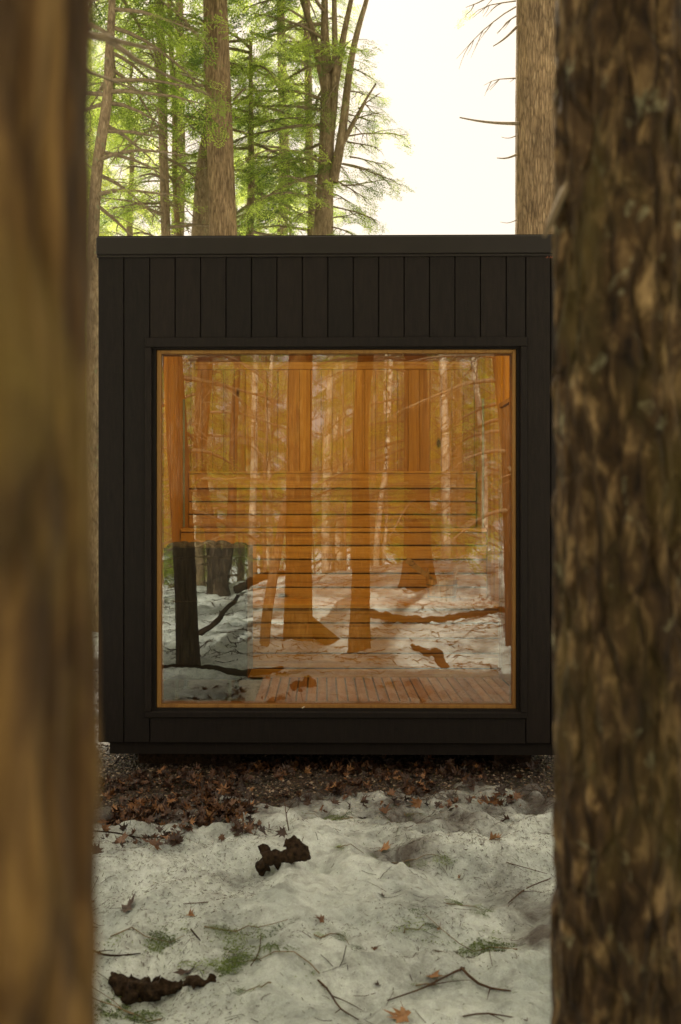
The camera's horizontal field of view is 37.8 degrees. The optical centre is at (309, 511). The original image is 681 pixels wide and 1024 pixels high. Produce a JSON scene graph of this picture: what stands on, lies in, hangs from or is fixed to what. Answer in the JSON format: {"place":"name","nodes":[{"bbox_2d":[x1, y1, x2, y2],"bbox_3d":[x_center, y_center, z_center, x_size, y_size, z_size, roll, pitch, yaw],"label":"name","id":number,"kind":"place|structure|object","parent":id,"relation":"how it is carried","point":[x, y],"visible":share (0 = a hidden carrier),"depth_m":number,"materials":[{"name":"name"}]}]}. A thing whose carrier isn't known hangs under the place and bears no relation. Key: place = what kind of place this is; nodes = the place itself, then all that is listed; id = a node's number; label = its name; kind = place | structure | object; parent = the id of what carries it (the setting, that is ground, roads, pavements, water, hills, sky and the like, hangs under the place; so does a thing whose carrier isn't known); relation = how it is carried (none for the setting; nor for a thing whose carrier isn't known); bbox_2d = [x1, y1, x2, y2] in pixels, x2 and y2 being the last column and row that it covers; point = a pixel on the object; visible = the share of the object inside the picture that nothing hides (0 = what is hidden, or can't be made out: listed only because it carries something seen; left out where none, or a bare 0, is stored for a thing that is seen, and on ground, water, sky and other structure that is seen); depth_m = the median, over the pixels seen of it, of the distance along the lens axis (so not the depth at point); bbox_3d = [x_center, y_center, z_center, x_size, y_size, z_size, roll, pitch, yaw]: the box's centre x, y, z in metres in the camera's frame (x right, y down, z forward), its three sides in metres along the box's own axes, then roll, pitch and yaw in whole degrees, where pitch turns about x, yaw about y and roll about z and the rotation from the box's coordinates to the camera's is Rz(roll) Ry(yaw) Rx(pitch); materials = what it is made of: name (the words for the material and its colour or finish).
{"place":"outdoors","nodes":[
{"label":"outdoors","id":0,"kind":"place"},
{"bbox_2d":[92,0,515,235],"label":"sky","id":1,"kind":"structure","parent":0,"point":[459,182],"materials":[{"name":"white"}]},
{"bbox_2d":[99,742,554,822],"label":"ground","id":2,"kind":"structure","parent":0,"point":[359,776],"depth_m":4.73,"materials":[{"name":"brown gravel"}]},
{"bbox_2d":[0,0,100,1023],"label":"tree","id":3,"kind":"object","parent":2,"relation":"on","point":[50,765],"visible":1,"depth_m":0.40,"materials":[{"name":"brown plant"}]},
{"bbox_2d":[91,48,118,232],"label":"hemlock tree","id":4,"kind":"object","parent":2,"relation":"on","point":[95,137],"depth_m":21.53,"materials":[{"name":"green plant"}]},
{"bbox_2d":[89,41,138,235],"bbox_3d":[-3.666,-3.938,14.029,3.227,10.581,3.235,0,0,-25],"label":"hemlock tree","id":5,"kind":"object","parent":2,"relation":"on","point":[106,172],"visible":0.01,"depth_m":14.41,"materials":[{"name":"green plant"}]},
{"bbox_2d":[91,2,170,235],"bbox_3d":[-3.608,-4.244,18.375,3.414,11.193,3.422,0,0,43],"label":"hemlock tree","id":6,"kind":"object","parent":2,"relation":"on","point":[129,228],"visible":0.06,"depth_m":18.51,"materials":[{"name":"green plant"}]},
{"bbox_2d":[91,23,208,169],"bbox_3d":[-1.340,-2.454,2.121,3.037,7.511,2.736,0,0,1],"label":"tree","id":7,"kind":"object","parent":2,"relation":"on","point":[106,37],"visible":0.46,"depth_m":1.84,"materials":[{"name":"brown plant"}]},
{"bbox_2d":[89,0,247,631],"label":"tree","id":8,"kind":"object","parent":2,"relation":"on","point":[107,90],"visible":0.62,"depth_m":9.69,"materials":[{"name":"green plant"}]},
{"bbox_2d":[90,0,256,235],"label":"tree","id":9,"kind":"object","parent":2,"relation":"on","point":[177,220],"visible":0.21,"depth_m":12.86,"materials":[{"name":"green plant"}]},
{"bbox_2d":[93,0,262,235],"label":"tree","id":10,"kind":"object","parent":2,"relation":"on","point":[213,21],"visible":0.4,"depth_m":10.88,"materials":[{"name":"green plant"}]},
{"bbox_2d":[90,0,276,235],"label":"hemlock tree","id":11,"kind":"object","parent":2,"relation":"on","point":[179,141],"visible":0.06,"depth_m":16.72,"materials":[{"name":"green plant"}]},
{"bbox_2d":[92,0,291,235],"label":"tree","id":12,"kind":"object","parent":2,"relation":"on","point":[163,212],"visible":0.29,"depth_m":11.47,"materials":[{"name":"green plant"}]},
{"bbox_2d":[155,117,249,235],"bbox_3d":[-1.284,-1.743,11.893,1.036,6.091,0.963,0,0,-17],"label":"tree","id":13,"kind":"object","parent":2,"relation":"on","point":[201,200],"visible":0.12,"depth_m":11.90,"materials":[{"name":"brown plant"}]},
{"bbox_2d":[129,13,371,234],"bbox_3d":[-0.789,-2.375,12.422,3.107,7.351,2.707,0,0,1],"label":"tree","id":14,"kind":"object","parent":2,"relation":"on","point":[250,71],"visible":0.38,"depth_m":12.37,"materials":[{"name":"green plant"}]},
{"bbox_2d":[233,127,276,233],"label":"hemlock tree","id":15,"kind":"object","parent":2,"relation":"on","point":[246,190],"visible":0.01,"depth_m":24.71,"materials":[{"name":"green plant"}]},
{"bbox_2d":[177,0,374,234],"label":"tree","id":16,"kind":"object","parent":2,"relation":"on","point":[297,16],"visible":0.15,"depth_m":15.43,"materials":[{"name":"green plant"}]},
{"bbox_2d":[174,0,414,234],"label":"tree","id":17,"kind":"object","parent":2,"relation":"on","point":[329,75],"visible":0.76,"depth_m":11.88,"materials":[{"name":"green plant"}]},
{"bbox_2d":[228,0,381,234],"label":"tree","id":18,"kind":"object","parent":2,"relation":"on","point":[310,230],"visible":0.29,"depth_m":13.05,"materials":[{"name":"green plant"}]},
{"bbox_2d":[97,754,549,853],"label":"leaf litter","id":19,"kind":"object","parent":2,"relation":"on","point":[227,808],"visible":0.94,"depth_m":4.24,"materials":[{"name":"brown plant"}]},
{"bbox_2d":[96,632,554,1023],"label":"snow","id":20,"kind":"structure","parent":2,"relation":"on","point":[316,878],"depth_m":2.81,"materials":[{"name":"white snow"}]},
{"bbox_2d":[98,992,137,1019],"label":"hemlock sprig","id":21,"kind":"object","parent":20,"relation":"on","point":[117,1007],"visible":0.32,"depth_m":2.42,"materials":[{"name":"green plant"}]},
{"bbox_2d":[99,950,140,956],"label":"fallen twig","id":22,"kind":"object","parent":20,"relation":"on","point":[110,955],"visible":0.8,"depth_m":2.60,"materials":[{"name":"brown wood"}]},
{"bbox_2d":[90,7,154,235],"bbox_3d":[-5.780,-7.021,26.559,4.797,16.744,5.375,0,0,29],"label":"hemlock tree","id":23,"kind":"object","parent":20,"relation":"on","point":[122,169],"depth_m":26.93,"materials":[{"name":"green plant"}]},
{"bbox_2d":[110,892,135,912],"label":"maple leaf","id":24,"kind":"object","parent":20,"relation":"on","point":[124,909],"visible":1,"depth_m":2.85,"materials":[{"name":"brown plant"}]},
{"bbox_2d":[98,830,162,841],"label":"fallen twig","id":25,"kind":"object","parent":20,"relation":"on","point":[127,834],"visible":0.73,"depth_m":3.52,"materials":[{"name":"brown wood"}]},
{"bbox_2d":[106,170,154,235],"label":"hemlock tree","id":26,"kind":"object","parent":20,"relation":"on","point":[138,211],"depth_m":33.32,"materials":[{"name":"green plant"}]},
{"bbox_2d":[98,966,164,1023],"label":"hemlock sprig","id":27,"kind":"object","parent":20,"relation":"on","point":[140,1016],"visible":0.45,"depth_m":2.40,"materials":[{"name":"green plant"}]},
{"bbox_2d":[103,921,187,953],"bbox_3d":[-0.400,1.156,2.708,0.309,0.060,0.191,0,0,1],"label":"hemlock sprig","id":28,"kind":"object","parent":20,"relation":"on","point":[160,941],"visible":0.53,"depth_m":2.68,"materials":[{"name":"green plant"}]},
{"bbox_2d":[108,971,216,1005],"bbox_3d":[-0.364,1.177,2.467,0.279,0.096,0.082,0,0,5],"label":"wood chunk","id":29,"kind":"object","parent":20,"relation":"on","point":[130,990],"visible":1,"depth_m":2.46,"materials":[{"name":"brown wood"}]},
{"bbox_2d":[172,961,198,974],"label":"maple leaf","id":30,"kind":"object","parent":20,"relation":"on","point":[181,971],"visible":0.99,"depth_m":2.51,"materials":[{"name":"brown plant"}]},
{"bbox_2d":[185,907,194,915],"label":"maple leaf","id":31,"kind":"object","parent":20,"relation":"on","point":[190,913],"visible":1,"depth_m":2.79,"materials":[{"name":"brown plant"}]},
{"bbox_2d":[203,919,291,945],"bbox_3d":[-0.143,1.133,2.687,0.276,0.060,0.188,0,0,12],"label":"hemlock sprig","id":32,"kind":"object","parent":20,"relation":"on","point":[224,929],"visible":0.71,"depth_m":2.68,"materials":[{"name":"green plant"}]},
{"bbox_2d":[178,934,319,976],"bbox_3d":[-0.142,1.129,2.530,0.400,0.097,0.221,0,0,1],"label":"hemlock sprig","id":33,"kind":"object","parent":20,"relation":"on","point":[238,959],"visible":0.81,"depth_m":2.52,"materials":[{"name":"green plant"}]},
{"bbox_2d":[232,982,270,994],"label":"hemlock sprig","id":34,"kind":"object","parent":20,"relation":"on","point":[244,989],"visible":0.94,"depth_m":2.36,"materials":[{"name":"green plant"}]},
{"bbox_2d":[250,934,260,965],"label":"fallen twig","id":35,"kind":"object","parent":20,"relation":"on","point":[258,952],"visible":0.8,"depth_m":2.52,"materials":[{"name":"brown wood"}]},
{"bbox_2d":[233,83,297,233],"bbox_3d":[-2.383,-7.584,37.441,5.736,17.870,5.119,0,0,24],"label":"hemlock tree","id":36,"kind":"object","parent":20,"relation":"on","point":[258,177],"visible":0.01,"depth_m":37.72,"materials":[{"name":"green plant"}]},
{"bbox_2d":[255,835,310,876],"bbox_3d":[-0.086,1.108,3.202,0.183,0.151,0.128,0,0,1],"label":"wood chunk","id":37,"kind":"object","parent":20,"relation":"on","point":[296,850],"visible":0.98,"depth_m":3.16,"materials":[{"name":"brown wood"}]},
{"bbox_2d":[267,146,306,234],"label":"hemlock tree","id":38,"kind":"object","parent":20,"relation":"on","point":[289,210],"depth_m":31.95,"materials":[{"name":"green plant"}]},
{"bbox_2d":[284,798,293,830],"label":"fallen twig","id":39,"kind":"object","parent":20,"relation":"on","point":[286,814],"visible":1,"depth_m":3.56,"materials":[{"name":"brown wood"}]},
{"bbox_2d":[235,6,348,234],"bbox_3d":[-0.340,-6.127,26.055,4.285,14.956,4.801,0,0,-17],"label":"hemlock tree","id":40,"kind":"object","parent":20,"relation":"on","point":[334,219],"visible":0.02,"depth_m":26.61,"materials":[{"name":"green plant"}]},
{"bbox_2d":[314,914,323,922],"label":"maple leaf","id":41,"kind":"object","parent":20,"relation":"on","point":[321,918],"visible":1,"depth_m":2.68,"materials":[{"name":"brown plant"}]},
{"bbox_2d":[97,758,553,1023],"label":"needle litter","id":42,"kind":"object","parent":20,"relation":"on","point":[274,803],"visible":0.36,"depth_m":3.36,"materials":[{"name":"brown plant"}]},
{"bbox_2d":[305,808,354,820],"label":"hemlock sprig","id":43,"kind":"object","parent":20,"relation":"on","point":[341,817],"visible":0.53,"depth_m":3.94,"materials":[{"name":"green plant"}]},
{"bbox_2d":[313,931,362,948],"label":"hemlock sprig","id":44,"kind":"object","parent":20,"relation":"on","point":[342,935],"visible":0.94,"depth_m":2.60,"materials":[{"name":"green plant"}]},
{"bbox_2d":[317,979,363,1019],"bbox_3d":[0.082,1.159,2.345,0.094,0.036,0.199,0,0,-10],"label":"fallen twig","id":45,"kind":"object","parent":20,"relation":"on","point":[327,989],"visible":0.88,"depth_m":2.37,"materials":[{"name":"brown wood"}]},
{"bbox_2d":[332,843,375,857],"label":"hemlock sprig","id":46,"kind":"object","parent":20,"relation":"on","point":[339,846],"visible":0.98,"depth_m":3.36,"materials":[{"name":"green plant"}]},
{"bbox_2d":[378,840,391,851],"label":"maple leaf","id":47,"kind":"object","parent":20,"relation":"on","point":[386,846],"visible":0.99,"depth_m":3.51,"materials":[{"name":"orange plant"}]},
{"bbox_2d":[383,1001,410,1022],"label":"maple leaf","id":48,"kind":"object","parent":20,"relation":"on","point":[402,1014],"visible":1,"depth_m":2.23,"materials":[{"name":"orange plant"}]},
{"bbox_2d":[404,813,428,819],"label":"hemlock sprig","id":49,"kind":"object","parent":20,"relation":"on","point":[415,813],"visible":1,"depth_m":3.96,"materials":[{"name":"green plant"}]},
{"bbox_2d":[403,923,441,932],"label":"hemlock sprig","id":50,"kind":"object","parent":20,"relation":"on","point":[421,926],"visible":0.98,"depth_m":2.71,"materials":[{"name":"green plant"}]},
{"bbox_2d":[392,854,456,865],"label":"hemlock sprig","id":51,"kind":"object","parent":20,"relation":"on","point":[448,860],"visible":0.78,"depth_m":3.36,"materials":[{"name":"green plant"}]},
{"bbox_2d":[387,967,465,1000],"bbox_3d":[0.301,1.143,2.388,0.238,0.026,0.067,0,0,-31],"label":"fallen twig","id":52,"kind":"object","parent":20,"relation":"on","point":[447,975],"visible":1,"depth_m":2.41,"materials":[{"name":"brown wood"}]},
{"bbox_2d":[426,970,439,977],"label":"maple leaf","id":53,"kind":"object","parent":20,"relation":"on","point":[435,974],"visible":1,"depth_m":2.45,"materials":[{"name":"orange plant"}]},
{"bbox_2d":[411,975,459,986],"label":"hemlock sprig","id":54,"kind":"object","parent":20,"relation":"on","point":[434,983],"visible":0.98,"depth_m":2.42,"materials":[{"name":"green plant"}]},
{"bbox_2d":[376,904,517,955],"bbox_3d":[0.371,1.167,2.690,0.378,0.120,0.268,0,0,6],"label":"hemlock sprig","id":55,"kind":"object","parent":20,"relation":"on","point":[487,947],"visible":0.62,"depth_m":2.69,"materials":[{"name":"green plant"}]},
{"bbox_2d":[444,895,492,916],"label":"hemlock sprig","id":56,"kind":"object","parent":20,"relation":"on","point":[456,903],"visible":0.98,"depth_m":2.90,"materials":[{"name":"green plant"}]},
{"bbox_2d":[460,966,510,998],"bbox_3d":[0.420,1.141,2.412,0.068,0.026,0.146,0,0,-22],"label":"fallen twig","id":57,"kind":"object","parent":20,"relation":"on","point":[474,979],"visible":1,"depth_m":2.42,"materials":[{"name":"brown wood"}]},
{"bbox_2d":[463,1012,526,1020],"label":"fallen twig","id":58,"kind":"object","parent":20,"relation":"on","point":[492,1014],"visible":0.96,"depth_m":2.27,"materials":[{"name":"brown wood"}]},
{"bbox_2d":[489,832,501,839],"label":"maple leaf","id":59,"kind":"object","parent":20,"relation":"on","point":[493,837],"visible":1,"depth_m":3.47,"materials":[{"name":"brown plant"}]},
{"bbox_2d":[463,848,546,876],"bbox_3d":[0.649,1.175,3.325,0.278,0.060,0.076,0,0,20],"label":"fallen twig","id":60,"kind":"object","parent":20,"relation":"on","point":[522,866],"visible":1,"depth_m":3.32,"materials":[{"name":"brown wood"}]},
{"bbox_2d":[508,878,550,902],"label":"fallen twig","id":61,"kind":"object","parent":20,"relation":"on","point":[529,887],"visible":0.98,"depth_m":3.12,"materials":[{"name":"brown wood"}]},
{"bbox_2d":[96,234,557,764],"bbox_3d":[0.144,-0.014,5.948,2.269,2.588,2.522,0,0,1],"label":"sauna cabin","id":62,"kind":"object","parent":2,"relation":"on","point":[336,431],"visible":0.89,"depth_m":4.73,"materials":[{"name":"black wood"}]},
{"bbox_2d":[164,540,252,699],"bbox_3d":[-0.550,0.582,5.515,0.453,0.849,0.426,0,0,1],"label":"sauna stove","id":63,"kind":"object","parent":62,"relation":"on","point":[208,609],"visible":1,"depth_m":5.31,"materials":[{"name":"black metal"}]},
{"bbox_2d":[145,337,526,718],"bbox_3d":[0.124,0.074,4.749,1.802,1.796,0.124,0,0,1],"label":"window","id":64,"kind":"structure","parent":62,"relation":"in","point":[156,349],"depth_m":4.71,"materials":[{"name":"brown wood"}]},
{"bbox_2d":[255,677,508,701],"bbox_3d":[0.422,0.996,5.378,1.410,0.018,1.126,0,0,1],"label":"duckboard","id":65,"kind":"object","parent":62,"relation":"on","point":[461,689],"visible":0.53,"depth_m":5.53,"materials":[{"name":"brown wood"}]},
{"bbox_2d":[425,568,457,601],"bbox_3d":[0.824,0.451,6.189,0.208,0.205,0.194,0,0,1],"label":"bucket","id":66,"kind":"object","parent":62,"relation":"on","point":[442,589],"visible":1,"depth_m":6.12,"materials":[{"name":"brown wood"}]},
{"bbox_2d":[405,558,434,579],"bbox_3d":[0.742,0.398,6.164,0.339,0.235,0.064,0,0,-34],"label":"ladle","id":67,"kind":"object","parent":66,"relation":"in","point":[413,564],"visible":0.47,"depth_m":6.13,"materials":[{"name":"brown wood"}]},
{"bbox_2d":[499,398,508,683],"bbox_3d":[1.134,0.175,5.448,0.032,1.640,0.937,0,0,1],"label":"door","id":68,"kind":"structure","parent":62,"relation":"in","point":[504,405],"depth_m":5.80,"materials":[{"name":"clear glass"}]},
{"bbox_2d":[456,0,555,233],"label":"tree","id":69,"kind":"object","parent":2,"relation":"on","point":[534,28],"visible":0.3,"depth_m":9.37,"materials":[{"name":"brown plant"}]},
{"bbox_2d":[543,0,680,1023],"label":"tree","id":70,"kind":"object","parent":2,"relation":"on","point":[614,218],"visible":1,"depth_m":0.98,"materials":[{"name":"brown plant"}]}
]}

